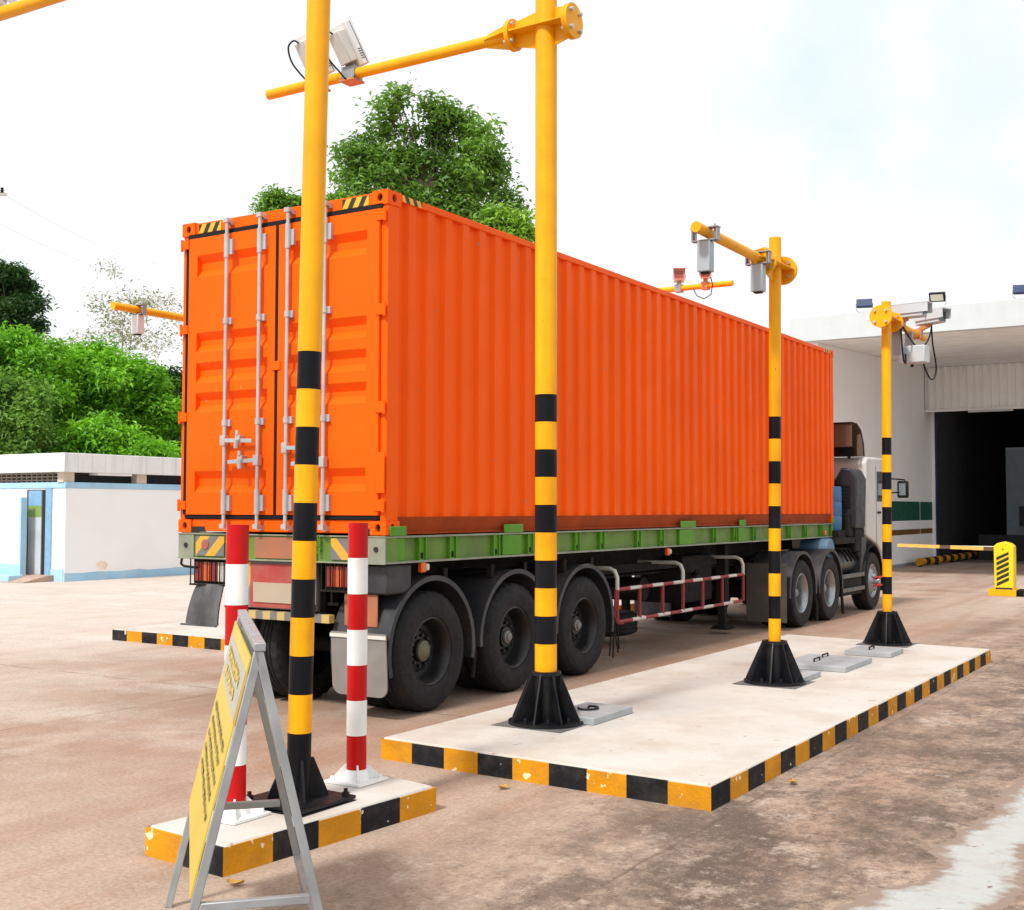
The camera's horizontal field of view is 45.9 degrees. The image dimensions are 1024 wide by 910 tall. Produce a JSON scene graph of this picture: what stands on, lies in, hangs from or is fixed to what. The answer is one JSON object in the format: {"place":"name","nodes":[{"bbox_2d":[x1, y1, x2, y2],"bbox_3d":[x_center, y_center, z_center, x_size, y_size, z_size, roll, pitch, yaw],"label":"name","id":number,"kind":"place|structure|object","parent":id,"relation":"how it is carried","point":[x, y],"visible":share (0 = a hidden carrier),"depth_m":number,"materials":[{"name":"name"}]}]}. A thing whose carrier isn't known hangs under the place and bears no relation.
{"place":"outdoors","nodes":[
{"label":"outdoors","id":0,"kind":"place"},
{"bbox_2d":[0,562,1023,909],"bbox_3d":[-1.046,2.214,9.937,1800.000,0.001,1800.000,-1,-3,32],"label":"ground","id":1,"kind":"structure","parent":0,"point":[102,736],"depth_m":7.62,"materials":[{"name":"concrete"}]},
{"bbox_2d":[0,187,6,195],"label":"utility pole","id":2,"kind":"object","parent":1,"relation":"on","point":[2,193],"visible":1,"depth_m":39.96,"materials":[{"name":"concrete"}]},
{"bbox_2d":[1,224,164,283],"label":"power wire","id":3,"kind":"object","parent":2,"relation":"attached to","point":[74,258],"visible":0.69,"depth_m":53.55,"materials":[{"name":"grey metal"}]},
{"bbox_2d":[10,198,173,266],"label":"power wire","id":4,"kind":"object","parent":2,"relation":"attached to","point":[86,239],"visible":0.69,"depth_m":52.01,"materials":[{"name":"grey metal"}]},
{"bbox_2d":[0,255,59,337],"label":"tree","id":5,"kind":"object","parent":1,"relation":"on","point":[23,301],"visible":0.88,"depth_m":63.05,"materials":[{"name":"green plant"}]},
{"bbox_2d":[0,364,67,454],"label":"shrub","id":6,"kind":"object","parent":1,"relation":"on","point":[24,415],"visible":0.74,"depth_m":45.42,"materials":[{"name":"green plant"}]},
{"bbox_2d":[0,320,82,426],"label":"shrub","id":7,"kind":"object","parent":1,"relation":"on","point":[25,351],"visible":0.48,"depth_m":48.41,"materials":[{"name":"green plant"}]},
{"bbox_2d":[45,334,142,439],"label":"shrub","id":8,"kind":"object","parent":1,"relation":"on","point":[98,378],"visible":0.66,"depth_m":50.37,"materials":[{"name":"green plant"}]},
{"bbox_2d":[41,409,181,457],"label":"shrub","id":9,"kind":"object","parent":1,"relation":"on","point":[102,434],"visible":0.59,"depth_m":46.65,"materials":[{"name":"green plant"}]},
{"bbox_2d":[0,453,225,582],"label":"washroom block","id":10,"kind":"structure","parent":1,"relation":"on","point":[66,517],"depth_m":29.88,"materials":[{"name":"white paint"}]},
{"bbox_2d":[27,491,42,574],"bbox_3d":[-11.719,1.900,29.677,0.500,2.050,0.028,-1,-3,32],"label":"door","id":11,"kind":"structure","parent":10,"relation":"in","point":[35,497],"depth_m":29.66,"materials":[{"name":"metal"}]},
{"bbox_2d":[64,258,183,362],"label":"tree","id":12,"kind":"object","parent":1,"relation":"on","point":[120,323],"visible":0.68,"depth_m":69.97,"materials":[{"name":"green plant"}]},
{"bbox_2d":[105,348,181,444],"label":"shrub","id":13,"kind":"object","parent":1,"relation":"on","point":[159,410],"visible":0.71,"depth_m":51.66,"materials":[{"name":"green plant"}]},
{"bbox_2d":[152,362,182,446],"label":"shrub","id":14,"kind":"object","parent":1,"relation":"on","point":[176,373],"visible":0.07,"depth_m":53.49,"materials":[{"name":"green plant"}]},
{"bbox_2d":[226,878,244,883],"bbox_3d":[-1.300,2.004,5.676,0.063,0.024,0.067,2,-3,-38],"label":"dry leaf","id":15,"kind":"object","parent":1,"relation":"on","point":[232,881],"visible":1,"depth_m":5.68,"materials":[{"name":"yellow plant"}]},
{"bbox_2d":[165,609,322,909],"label":"folding sign","id":16,"kind":"object","parent":1,"relation":"on","point":[242,657],"visible":1,"depth_m":4.25,"materials":[{"name":"metal"}]},
{"bbox_2d":[145,775,435,877],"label":"traffic island","id":17,"kind":"structure","parent":1,"relation":"on","point":[260,841],"depth_m":6.29,"materials":[{"name":"paint"}]},
{"bbox_2d":[0,0,355,817],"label":"gantry pole","id":18,"kind":"object","parent":17,"relation":"on","point":[314,794],"visible":0.87,"depth_m":6.69,"materials":[{"name":"yellow paint"},{"name":"black paint"},{"name":"black steel"}]},
{"bbox_2d":[0,0,16,6],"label":"security camera","id":19,"kind":"object","parent":18,"relation":"attached to","point":[3,2],"visible":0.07,"depth_m":8.59,"materials":[{"name":"white metal"}]},
{"bbox_2d":[211,524,270,824],"bbox_3d":[-1.460,1.137,6.393,0.270,1.535,0.270,-1,-3,32],"label":"striped bollard","id":20,"kind":"object","parent":17,"relation":"on","point":[237,573],"visible":0.53,"depth_m":6.36,"materials":[{"name":"red paint"}]},
{"bbox_2d":[324,523,387,787],"bbox_3d":[-0.926,1.175,7.228,0.270,1.535,0.270,-1,-3,32],"label":"striped bollard","id":21,"kind":"object","parent":17,"relation":"on","point":[356,770],"visible":1,"depth_m":7.18,"materials":[{"name":"red paint"}]},
{"bbox_2d":[248,183,353,213],"bbox_3d":[-5.821,-2.161,33.841,3.350,10.900,1.564,0,-3,2],"label":"tree","id":22,"kind":"object","parent":1,"relation":"on","point":[273,199],"visible":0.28,"depth_m":33.76,"materials":[{"name":"green plant"}]},
{"bbox_2d":[112,601,633,650],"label":"traffic island","id":23,"kind":"structure","parent":1,"relation":"on","point":[178,634],"depth_m":15.86,"materials":[{"name":"paint"}]},
{"bbox_2d":[110,302,182,321],"bbox_3d":[-3.795,0.177,14.868,0.600,4.200,2.830,-1,-3,32],"label":"gantry pole","id":24,"kind":"object","parent":23,"relation":"on","point":[150,311],"visible":0.01,"depth_m":14.15,"materials":[{"name":"yellow metal"}]},
{"bbox_2d":[129,302,146,335],"bbox_3d":[-4.352,-1.580,14.051,0.240,0.374,0.100,-1,-3,32],"label":"reader box","id":25,"kind":"object","parent":24,"relation":"hanging from","point":[137,324],"visible":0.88,"depth_m":14.01,"materials":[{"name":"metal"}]},
{"bbox_2d":[659,280,733,291],"bbox_3d":[1.913,-0.286,19.950,3.700,5.600,0.600,-1,-3,32],"label":"gantry pole","id":26,"kind":"object","parent":23,"relation":"on","point":[698,286],"depth_m":19.34,"materials":[{"name":"yellow metal"}]},
{"bbox_2d":[672,267,685,292],"bbox_3d":[2.703,-2.819,19.548,0.206,0.370,0.360,0,-3,7],"label":"security camera","id":27,"kind":"object","parent":26,"relation":"attached to","point":[679,273],"visible":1,"depth_m":19.46,"materials":[{"name":"metal"}]},
{"bbox_2d":[675,270,683,277],"bbox_3d":[2.691,-2.907,19.445,0.143,0.128,0.015,0,-3,7],"label":"window","id":28,"kind":"structure","parent":27,"relation":"in","point":[678,273],"depth_m":19.44,"materials":[{"name":"red glass"}]},
{"bbox_2d":[693,277,712,298],"bbox_3d":[3.042,-2.654,19.279,0.344,0.350,0.036,-1,-3,32],"label":"cable","id":29,"kind":"object","parent":26,"relation":"hanging from","point":[708,295],"visible":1,"depth_m":19.21,"materials":[{"name":"black rubber"}]},
{"bbox_2d":[699,273,711,290],"bbox_3d":[3.086,-2.829,19.278,0.196,0.370,0.402,0,-3,11],"label":"security camera","id":30,"kind":"object","parent":26,"relation":"attached to","point":[705,282],"visible":0.47,"depth_m":19.25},
{"bbox_2d":[326,72,534,220],"bbox_3d":[-2.521,-3.922,35.901,6.737,14.595,3.397,1,-3,-12],"label":"tree","id":31,"kind":"object","parent":1,"relation":"on","point":[410,169],"visible":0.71,"depth_m":35.77,"materials":[{"name":"green plant"}]},
{"bbox_2d":[472,200,534,242],"bbox_3d":[-0.570,-1.898,32.858,3.043,10.308,1.852,-1,-3,17],"label":"tree","id":32,"kind":"object","parent":1,"relation":"on","point":[509,219],"visible":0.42,"depth_m":32.74,"materials":[{"name":"green plant"}]},
{"bbox_2d":[498,783,508,787],"bbox_3d":[-0.054,2.094,7.643,0.063,0.024,0.067,0,-3,10],"label":"dry leaf","id":33,"kind":"object","parent":1,"relation":"on","point":[503,786],"visible":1,"depth_m":7.66,"materials":[{"name":"yellow plant"}]},
{"bbox_2d":[177,518,834,711],"bbox_3d":[1.196,1.669,15.839,2.470,1.624,12.510,-1,-3,32],"label":"semi trailer","id":34,"kind":"object","parent":1,"relation":"on","point":[446,612],"visible":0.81,"depth_m":11.35,"materials":[{"name":"metal"}]},
{"bbox_2d":[177,189,833,534],"bbox_3d":[1.130,-0.522,15.825,2.446,2.900,12.314,-1,-3,32],"label":"shipping container","id":35,"kind":"object","parent":34,"relation":"on","point":[427,408],"visible":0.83,"depth_m":11.24,"materials":[{"name":"metal"}]},
{"bbox_2d":[177,212,276,529],"bbox_3d":[-2.618,-0.742,11.021,1.194,2.838,0.184,-1,-3,32],"label":"door","id":36,"kind":"structure","parent":35,"relation":"in","point":[229,417],"depth_m":10.99,"materials":[{"name":"metal"}]},
{"bbox_2d":[271,200,386,530],"bbox_3d":[-1.594,-0.769,10.380,1.272,2.838,0.184,-1,-3,32],"label":"door","id":37,"kind":"structure","parent":35,"relation":"in","point":[351,470],"depth_m":10.31,"materials":[{"name":"metal"}]},
{"bbox_2d":[381,634,990,810],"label":"traffic island","id":38,"kind":"structure","parent":1,"relation":"on","point":[703,733],"depth_m":8.91,"materials":[{"name":"paint"}]},
{"bbox_2d":[265,0,586,732],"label":"gantry pole","id":39,"kind":"object","parent":38,"relation":"on","point":[545,703],"visible":1,"depth_m":9.22,"materials":[{"name":"yellow painted steel"},{"name":"black paint"},{"name":"black steel"}]},
{"bbox_2d":[287,33,335,91],"bbox_3d":[-1.767,-3.465,10.593,0.422,0.525,0.216,2,-3,-35],"label":"scanner head","id":40,"kind":"object","parent":39,"relation":"attached to","point":[300,46],"visible":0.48,"depth_m":10.53},
{"bbox_2d":[329,19,369,86],"bbox_3d":[-1.445,-3.474,10.392,0.422,0.525,0.216,2,-3,-35],"label":"scanner head","id":41,"kind":"object","parent":39,"relation":"attached to","point":[348,48],"visible":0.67,"depth_m":10.35},
{"bbox_2d":[574,702,632,724],"bbox_3d":[0.609,2.007,9.440,0.420,0.075,0.660,-1,-3,32],"label":"access cover","id":42,"kind":"object","parent":38,"relation":"on","point":[590,713],"visible":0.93,"depth_m":9.38,"materials":[{"name":"grey concrete"}]},
{"bbox_2d":[691,221,815,688],"bbox_3d":[2.062,0.000,10.732,0.600,4.200,2.170,-1,-3,32],"label":"gantry pole","id":43,"kind":"object","parent":38,"relation":"on","point":[774,664],"visible":0.98,"depth_m":11.31,"materials":[{"name":"yellow painted steel"},{"name":"black paint"},{"name":"black steel"}]},
{"bbox_2d":[690,223,720,274],"bbox_3d":[1.613,-1.714,10.068,0.240,0.409,0.100,-1,-3,32],"label":"reader box","id":44,"kind":"object","parent":43,"relation":"hanging from","point":[705,256],"visible":0.84,"depth_m":10.03,"materials":[{"name":"metal"}]},
{"bbox_2d":[745,248,771,293],"bbox_3d":[2.259,-1.685,11.090,0.240,0.404,0.100,-1,-3,32],"label":"reader box","id":45,"kind":"object","parent":43,"relation":"hanging from","point":[758,278],"visible":0.82,"depth_m":11.05,"materials":[{"name":"metal"}]},
{"bbox_2d":[799,669,820,681],"bbox_3d":[2.656,2.118,11.613,0.460,0.054,0.560,-1,-3,32],"label":"access cover","id":46,"kind":"object","parent":38,"relation":"on","point":[808,675],"visible":0.38,"depth_m":11.56,"materials":[{"name":"grey concrete"}]},
{"bbox_2d":[795,652,871,672],"bbox_3d":[3.275,2.143,12.582,0.680,0.093,0.940,-1,-3,32],"label":"access cover","id":47,"kind":"object","parent":38,"relation":"on","point":[829,663],"visible":0.89,"depth_m":12.39,"materials":[{"name":"grey concrete"}]},
{"bbox_2d":[845,645,902,657],"bbox_3d":[4.067,2.188,13.571,0.510,0.093,0.540,-1,-3,32],"label":"access cover","id":48,"kind":"object","parent":38,"relation":"on","point":[874,651],"visible":1,"depth_m":13.44,"materials":[{"name":"grey concrete"}]},
{"bbox_2d":[855,301,926,647],"bbox_3d":[4.978,0.239,15.360,0.600,4.160,2.200,-1,-3,32],"label":"gantry pole","id":49,"kind":"object","parent":38,"relation":"on","point":[886,628],"visible":1,"depth_m":14.61,"materials":[{"name":"yellow painted steel"},{"name":"black paint"},{"name":"black steel"}]},
{"bbox_2d":[900,328,906,363],"bbox_3d":[4.874,-1.355,15.040,0.044,0.440,0.271,-1,-3,32],"label":"cable","id":50,"kind":"object","parent":49,"relation":"hanging from","point":[905,360],"visible":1,"depth_m":14.96,"materials":[{"name":"black rubber"}]},
{"bbox_2d":[891,330,929,366],"bbox_3d":[5.046,-1.388,15.320,0.366,0.500,0.724,-2,-3,38],"label":"camera box","id":51,"kind":"object","parent":49,"relation":"attached to","point":[917,354],"visible":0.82,"depth_m":15.26,"materials":[{"name":"metal"}]},
{"bbox_2d":[891,301,932,330],"bbox_3d":[5.015,-1.743,15.234,0.520,0.326,0.206,-2,-3,36],"label":"security camera","id":52,"kind":"object","parent":49,"relation":"attached to","point":[908,311],"visible":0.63,"depth_m":15.15,"materials":[{"name":"white metal"}]},
{"bbox_2d":[902,326,931,344],"bbox_3d":[5.210,-1.660,15.556,0.061,0.571,1.169,-2,-3,35],"label":"cable","id":53,"kind":"object","parent":49,"relation":"hanging from","point":[911,340],"visible":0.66,"depth_m":15.36,"materials":[{"name":"black rubber"}]},
{"bbox_2d":[913,307,951,339],"bbox_3d":[5.522,-1.731,15.956,0.233,0.368,0.491,2,-3,-37],"label":"security camera","id":54,"kind":"object","parent":49,"relation":"attached to","point":[940,315],"visible":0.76,"depth_m":15.88,"materials":[{"name":"white metal"}]},
{"bbox_2d":[923,326,936,379],"bbox_3d":[5.521,-1.457,15.984,0.065,0.923,0.596,-2,-3,40],"label":"cable","id":55,"kind":"object","parent":54,"relation":"hanging from","point":[934,359],"visible":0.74,"depth_m":16.06,"materials":[{"name":"black rubber"}]},
{"bbox_2d":[634,422,908,626],"bbox_3d":[4.640,1.063,20.800,2.840,3.290,6.060,-1,-3,32],"label":"truck tractor","id":56,"kind":"object","parent":1,"relation":"on","point":[820,577],"visible":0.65,"depth_m":20.19,"materials":[{"name":"metal"}]},
{"bbox_2d":[790,298,1023,567],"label":"warehouse","id":57,"kind":"structure","parent":1,"relation":"on","point":[957,436],"depth_m":39.30,"materials":[{"name":"white paint"}]},
{"bbox_2d":[856,299,872,311],"bbox_3d":[8.780,-3.722,30.106,0.423,0.339,0.206,-1,-3,15],"label":"floodlight","id":58,"kind":"object","parent":57,"relation":"on","point":[864,303],"visible":0.93,"depth_m":30.05,"materials":[{"name":"glass"}]},
{"bbox_2d":[929,292,945,305],"bbox_3d":[10.275,-3.766,29.171,0.424,0.348,0.203,-2,-3,37],"label":"floodlight","id":59,"kind":"object","parent":57,"relation":"on","point":[937,296],"visible":0.88,"depth_m":29.12,"materials":[{"name":"beige glass"}]},
{"bbox_2d":[1012,285,1023,298],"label":"floodlight","id":60,"kind":"object","parent":57,"relation":"on","point":[1018,290],"visible":1,"depth_m":28.14,"materials":[{"name":"glass"}]},
{"bbox_2d":[832,777,1023,909],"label":"cement path","id":61,"kind":"structure","parent":1,"relation":"on","point":[981,859],"depth_m":5.89,"materials":[{"name":"grey concrete"}]},
{"bbox_2d":[915,551,978,566],"bbox_3d":[17.305,3.662,44.551,0.222,0.261,17.005,-2,-3,33],"label":"wheel guide","id":62,"kind":"object","parent":1,"relation":"on","point":[919,562],"visible":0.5,"depth_m":39.90,"materials":[{"name":"yellow metal"}]},
{"bbox_2d":[897,542,1023,596],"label":"boom gate","id":63,"kind":"structure","parent":1,"relation":"on","point":[1005,568],"depth_m":24.85,"materials":[{"name":"yellow metal"}]},
{"bbox_2d":[0,0,1023,378],"label":"sky","id":64,"kind":"structure","parent":0,"point":[881,142],"materials":[{"name":"white"}]}
]}

